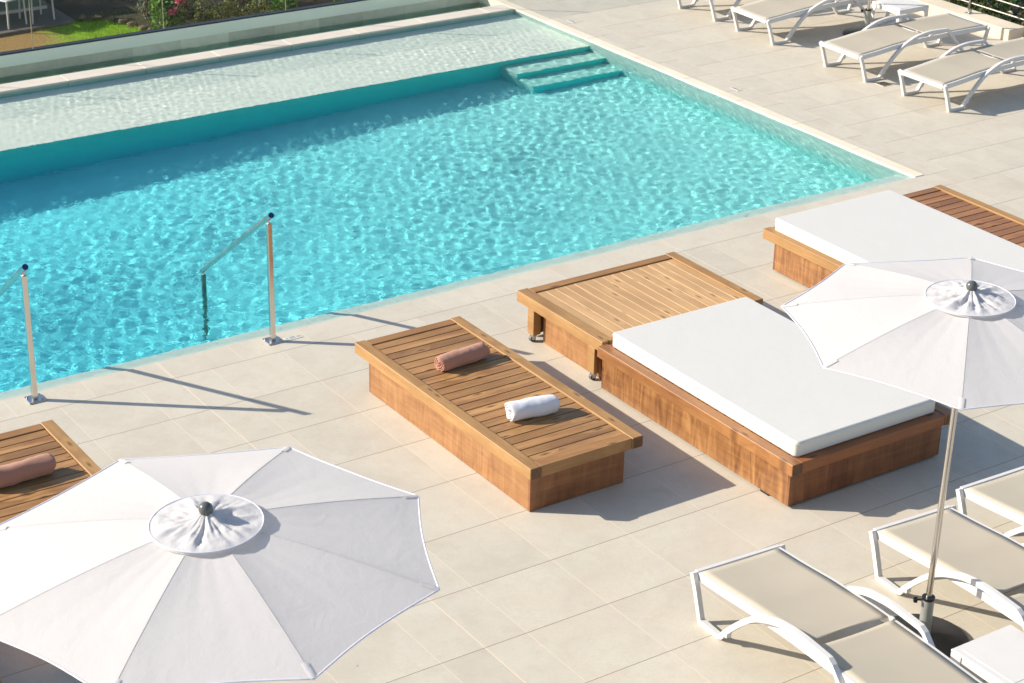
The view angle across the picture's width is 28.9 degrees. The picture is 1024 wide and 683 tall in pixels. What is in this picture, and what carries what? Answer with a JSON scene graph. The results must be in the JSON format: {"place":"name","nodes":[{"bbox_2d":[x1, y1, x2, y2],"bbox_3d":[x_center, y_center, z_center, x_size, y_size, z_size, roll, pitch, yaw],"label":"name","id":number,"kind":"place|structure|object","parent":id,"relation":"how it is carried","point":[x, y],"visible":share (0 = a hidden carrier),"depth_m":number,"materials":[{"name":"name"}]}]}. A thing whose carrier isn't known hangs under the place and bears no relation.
{"place":"outdoors","nodes":[
{"label":"outdoors","id":0,"kind":"place"},
{"bbox_2d":[0,2,75,36],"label":"terrace","id":1,"kind":"structure","parent":0,"point":[45,20],"depth_m":32.16,"materials":[{"name":"grey stone"}]},
{"bbox_2d":[0,0,27,29],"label":"garden chair","id":2,"kind":"object","parent":1,"relation":"on","point":[6,2],"visible":1,"depth_m":31.63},
{"bbox_2d":[0,0,46,14],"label":"garden bench","id":3,"kind":"object","parent":1,"relation":"on","point":[12,6],"visible":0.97,"depth_m":32.58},
{"bbox_2d":[18,0,54,23],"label":"garden chair","id":4,"kind":"object","parent":1,"relation":"on","point":[32,9],"visible":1,"depth_m":32.19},
{"bbox_2d":[0,19,146,51],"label":"lawn","id":5,"kind":"structure","parent":0,"point":[19,41],"depth_m":31.58,"materials":[{"name":"green plant"}]},
{"bbox_2d":[105,16,114,20],"bbox_3d":[-6.538,-5.266,32.415,0.126,0.084,0.168,16,29,29],"label":"edging stone","id":6,"kind":"object","parent":5,"relation":"on","point":[110,17],"visible":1,"depth_m":32.37,"materials":[{"name":"grey stone"}]},
{"bbox_2d":[37,4,204,41],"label":"grass","id":7,"kind":"structure","parent":5,"relation":"on","point":[105,30],"depth_m":31.99,"materials":[{"name":"green plant"}]},
{"bbox_2d":[118,19,127,23],"bbox_3d":[-6.323,-5.202,32.288,0.183,0.088,0.125,-15,29,-31],"label":"edging stone","id":8,"kind":"object","parent":5,"relation":"on","point":[122,21],"visible":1,"depth_m":32.24,"materials":[{"name":"grey stone"}]},
{"bbox_2d":[127,22,136,26],"bbox_3d":[-6.142,-5.127,32.154,0.188,0.080,0.118,-15,29,-31],"label":"edging stone","id":9,"kind":"object","parent":5,"relation":"on","point":[130,24],"visible":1,"depth_m":32.11,"materials":[{"name":"beige stone"}]},
{"bbox_2d":[138,25,148,29],"bbox_3d":[-5.929,-5.049,31.987,0.170,0.088,0.118,-15,29,-31],"label":"edging stone","id":10,"kind":"object","parent":5,"relation":"on","point":[143,27],"visible":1,"depth_m":31.95,"materials":[{"name":"beige stone"}]},
{"bbox_2d":[44,0,338,28],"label":"flower bed","id":11,"kind":"object","parent":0,"point":[87,8],"visible":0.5,"depth_m":33.02,"materials":[{"name":"plant"}]},
{"bbox_2d":[92,15,102,19],"bbox_3d":[-6.763,-5.287,32.452,0.182,0.085,0.097,-10,27,-22],"label":"edging stone","id":12,"kind":"object","parent":11,"relation":"on","point":[95,17],"visible":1,"depth_m":32.42,"materials":[{"name":"grey stone"}]},
{"bbox_2d":[126,0,153,18],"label":"shrub","id":13,"kind":"object","parent":11,"relation":"on","point":[146,13],"visible":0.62,"depth_m":32.47,"materials":[{"name":"green plant"}]},
{"bbox_2d":[147,0,186,28],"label":"shrub","id":14,"kind":"object","parent":11,"relation":"on","point":[167,5],"visible":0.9,"depth_m":31.95,"materials":[{"name":"green plant"}]},
{"bbox_2d":[167,0,208,20],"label":"rose bush","id":15,"kind":"object","parent":11,"relation":"on","point":[174,10],"visible":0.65,"depth_m":32.43,"materials":[{"name":"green plant"}]},
{"bbox_2d":[192,0,271,22],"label":"shrub","id":16,"kind":"object","parent":11,"relation":"on","point":[215,15],"visible":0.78,"depth_m":32.02,"materials":[{"name":"green plant"}]},
{"bbox_2d":[228,0,271,8],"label":"shrub","id":17,"kind":"object","parent":11,"relation":"on","point":[240,1],"visible":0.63,"depth_m":33.17,"materials":[{"name":"green plant"}]},
{"bbox_2d":[268,0,299,11],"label":"shrub","id":18,"kind":"object","parent":11,"relation":"on","point":[276,5],"visible":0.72,"depth_m":32.61,"materials":[{"name":"green plant"}]},
{"bbox_2d":[0,2,487,83],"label":"channel water","id":19,"kind":"structure","parent":0,"point":[104,64],"depth_m":23.06,"materials":[{"name":"teal liquid"}]},
{"bbox_2d":[0,0,1023,682],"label":"pool deck","id":20,"kind":"structure","parent":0,"point":[592,588],"depth_m":13.87,"materials":[{"name":"tile"}]},
{"bbox_2d":[0,264,45,404],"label":"pool handrail","id":21,"kind":"object","parent":20,"relation":"on","point":[35,396],"visible":1,"depth_m":14.26,"materials":[{"name":"metal"}]},
{"bbox_2d":[0,420,100,523],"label":"wooden platform","id":22,"kind":"structure","parent":20,"relation":"on","point":[76,464],"depth_m":12.90,"materials":[{"name":"brown wood"}]},
{"bbox_2d":[0,453,55,487],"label":"rolled towel","id":23,"kind":"object","parent":22,"relation":"on","point":[17,472],"visible":1,"depth_m":12.63,"materials":[{"name":"pink fabric"}]},
{"bbox_2d":[0,446,439,682],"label":"parasol","id":24,"kind":"object","parent":20,"relation":"on","point":[287,563],"visible":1,"depth_m":8.28,"materials":[{"name":"white fabric"}]},
{"bbox_2d":[0,0,478,77],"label":"boundary wall","id":25,"kind":"structure","parent":20,"relation":"on","point":[188,43],"depth_m":23.10,"materials":[{"name":"stone"}]},
{"bbox_2d":[0,0,434,67],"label":"glass balustrade","id":26,"kind":"object","parent":25,"relation":"on","point":[137,39],"visible":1,"depth_m":22.82,"materials":[{"name":"white"}]},
{"bbox_2d":[199,212,283,345],"bbox_3d":[-2.190,-0.199,15.911,0.130,2.202,1.312,-15,29,-31],"label":"pool handrail","id":27,"kind":"object","parent":20,"relation":"on","point":[272,339],"visible":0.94,"depth_m":15.33,"materials":[{"name":"metal"}]},
{"bbox_2d":[283,334,302,340],"bbox_3d":[-1.709,-0.033,15.526,0.150,0.004,0.066,-15,29,-31],"label":"depth marker","id":28,"kind":"object","parent":20,"relation":"on","point":[292,337],"visible":1,"depth_m":15.52,"materials":[{"name":"tile"}]},
{"bbox_2d":[355,316,642,511],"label":"wooden platform","id":29,"kind":"structure","parent":20,"relation":"on","point":[576,444],"depth_m":13.73,"materials":[{"name":"brown wood"}]},
{"bbox_2d":[435,342,489,371],"bbox_3d":[-0.360,0.107,14.340,0.442,0.116,0.135,-17,31,-34],"label":"rolled towel","id":30,"kind":"object","parent":29,"relation":"on","point":[452,359],"visible":1,"depth_m":14.29,"materials":[{"name":"pink fabric"}]},
{"bbox_2d":[505,394,560,420],"bbox_3d":[0.136,0.449,13.611,0.382,0.130,0.152,-11,28,-25],"label":"rolled towel","id":31,"kind":"object","parent":29,"relation":"on","point":[530,407],"visible":1,"depth_m":13.56,"materials":[{"name":"white fabric"}]},
{"bbox_2d":[517,252,762,379],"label":"wheeled platform","id":32,"kind":"structure","parent":20,"relation":"on","point":[578,320],"depth_m":15.46,"materials":[{"name":"brown wood"}]},
{"bbox_2d":[479,0,923,176],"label":"pool coping","id":33,"kind":"object","parent":20,"relation":"on","point":[849,146],"visible":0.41,"depth_m":21.47,"materials":[{"name":"beige stone"}]},
{"bbox_2d":[677,0,740,20],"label":"sun lounger","id":34,"kind":"object","parent":20,"relation":"on","point":[712,8],"visible":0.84,"depth_m":24.07,"materials":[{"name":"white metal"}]},
{"bbox_2d":[516,10,914,177],"bbox_3d":[-3.819,-0.614,18.466,13.872,1.500,6.900,-15,29,-31],"label":"pool basin","id":35,"kind":"object","parent":20,"relation":"in","point":[730,100],"visible":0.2,"depth_m":21.15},
{"bbox_2d":[0,4,513,92],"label":"overflow weir","id":36,"kind":"object","parent":35,"relation":"attached to","point":[163,62],"visible":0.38,"depth_m":22.51,"materials":[{"name":"stone"}]},
{"bbox_2d":[0,10,911,400],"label":"water","id":37,"kind":"structure","parent":35,"relation":"in","point":[378,170],"depth_m":18.87,"materials":[{"name":"blue liquid"}]},
{"bbox_2d":[597,343,950,505],"bbox_3d":[1.849,0.422,14.302,1.490,0.352,2.175,-15,29,-31],"label":"daybed base","id":38,"kind":"object","parent":20,"relation":"on","point":[767,467],"visible":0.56,"depth_m":13.63,"materials":[{"name":"brown wood"}]},
{"bbox_2d":[613,297,934,456],"bbox_3d":[1.837,0.211,14.211,1.298,0.114,2.063,-15,29,-31],"label":"mattress","id":39,"kind":"object","parent":38,"relation":"on","point":[753,366],"visible":0.86,"depth_m":13.98,"materials":[{"name":"white fabric"}]},
{"bbox_2d":[762,227,843,287],"bbox_3d":[3.325,-0.567,16.501,1.438,0.352,2.165,-15,29,-31],"label":"daybed base","id":40,"kind":"object","parent":20,"relation":"on","point":[803,264],"visible":0.19,"depth_m":16.60,"materials":[{"name":"brown wood"}]},
{"bbox_2d":[775,190,1023,270],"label":"mattress","id":41,"kind":"object","parent":40,"relation":"on","point":[888,225],"visible":0.67,"depth_m":16.53,"materials":[{"name":"white fabric"}]},
{"bbox_2d":[730,0,889,44],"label":"sun lounger","id":42,"kind":"object","parent":20,"relation":"on","point":[767,12],"visible":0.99,"depth_m":23.33,"materials":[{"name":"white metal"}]},
{"bbox_2d":[690,544,982,682],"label":"sun lounger","id":43,"kind":"object","parent":20,"relation":"on","point":[798,603],"visible":1,"depth_m":11.36,"materials":[{"name":"white metal"}]},
{"bbox_2d":[843,0,871,35],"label":"parasol","id":44,"kind":"object","parent":20,"relation":"on","point":[867,18],"visible":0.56,"depth_m":23.47,"materials":[{"name":"white fabric"}]},
{"bbox_2d":[875,82,891,86],"bbox_3d":[4.079,-2.824,21.807,0.136,0.006,0.136,-15,29,-31],"label":"floor drain","id":45,"kind":"object","parent":20,"relation":"on","point":[883,84],"visible":1,"depth_m":21.79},
{"bbox_2d":[870,0,928,27],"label":"side table","id":46,"kind":"object","parent":20,"relation":"on","point":[897,7],"visible":0.8,"depth_m":23.38,"materials":[{"name":"white plastic"}]},
{"bbox_2d":[781,257,1023,657],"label":"parasol","id":47,"kind":"object","parent":20,"relation":"on","point":[949,332],"visible":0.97,"depth_m":10.73,"materials":[{"name":"white fabric"}]},
{"bbox_2d":[819,12,990,81],"bbox_3d":[4.435,-3.366,22.465,1.966,0.452,0.692,-14,29,-30],"label":"sun lounger","id":48,"kind":"object","parent":20,"relation":"on","point":[868,41],"visible":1,"depth_m":22.30,"materials":[{"name":"white metal"}]},
{"bbox_2d":[869,505,1023,629],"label":"sun lounger","id":49,"kind":"object","parent":20,"relation":"on","point":[983,562],"visible":0.94,"depth_m":12.12,"materials":[{"name":"white metal"}]},
{"bbox_2d":[898,37,1023,111],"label":"sun lounger","id":50,"kind":"object","parent":20,"relation":"on","point":[945,71],"visible":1,"depth_m":21.32,"materials":[{"name":"white metal"}]},
{"bbox_2d":[903,185,1023,247],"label":"wooden platform","id":51,"kind":"structure","parent":20,"relation":"on","point":[979,214],"depth_m":17.37,"materials":[{"name":"brown wood"}]},
{"bbox_2d":[915,0,1023,40],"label":"wall","id":52,"kind":"structure","parent":20,"relation":"on","point":[1002,29],"depth_m":23.78,"materials":[{"name":"white paint"}]},
{"bbox_2d":[962,0,1023,19],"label":"metal fence","id":53,"kind":"object","parent":52,"relation":"on","point":[970,2],"visible":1,"depth_m":23.80,"materials":[{"name":"metal"}]},
{"bbox_2d":[950,624,1023,682],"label":"side table","id":54,"kind":"object","parent":20,"relation":"on","point":[996,656],"visible":0.9,"depth_m":11.02,"materials":[{"name":"white plastic"}]},
{"bbox_2d":[956,466,1023,536],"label":"sun lounger","id":55,"kind":"object","parent":20,"relation":"on","point":[1002,494],"visible":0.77,"depth_m":12.85,"materials":[{"name":"white metal"}]},
{"bbox_2d":[944,0,1023,25],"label":"hedge","id":56,"kind":"object","parent":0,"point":[1006,8],"visible":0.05,"depth_m":26.64,"materials":[{"name":"green plant"}]}
]}

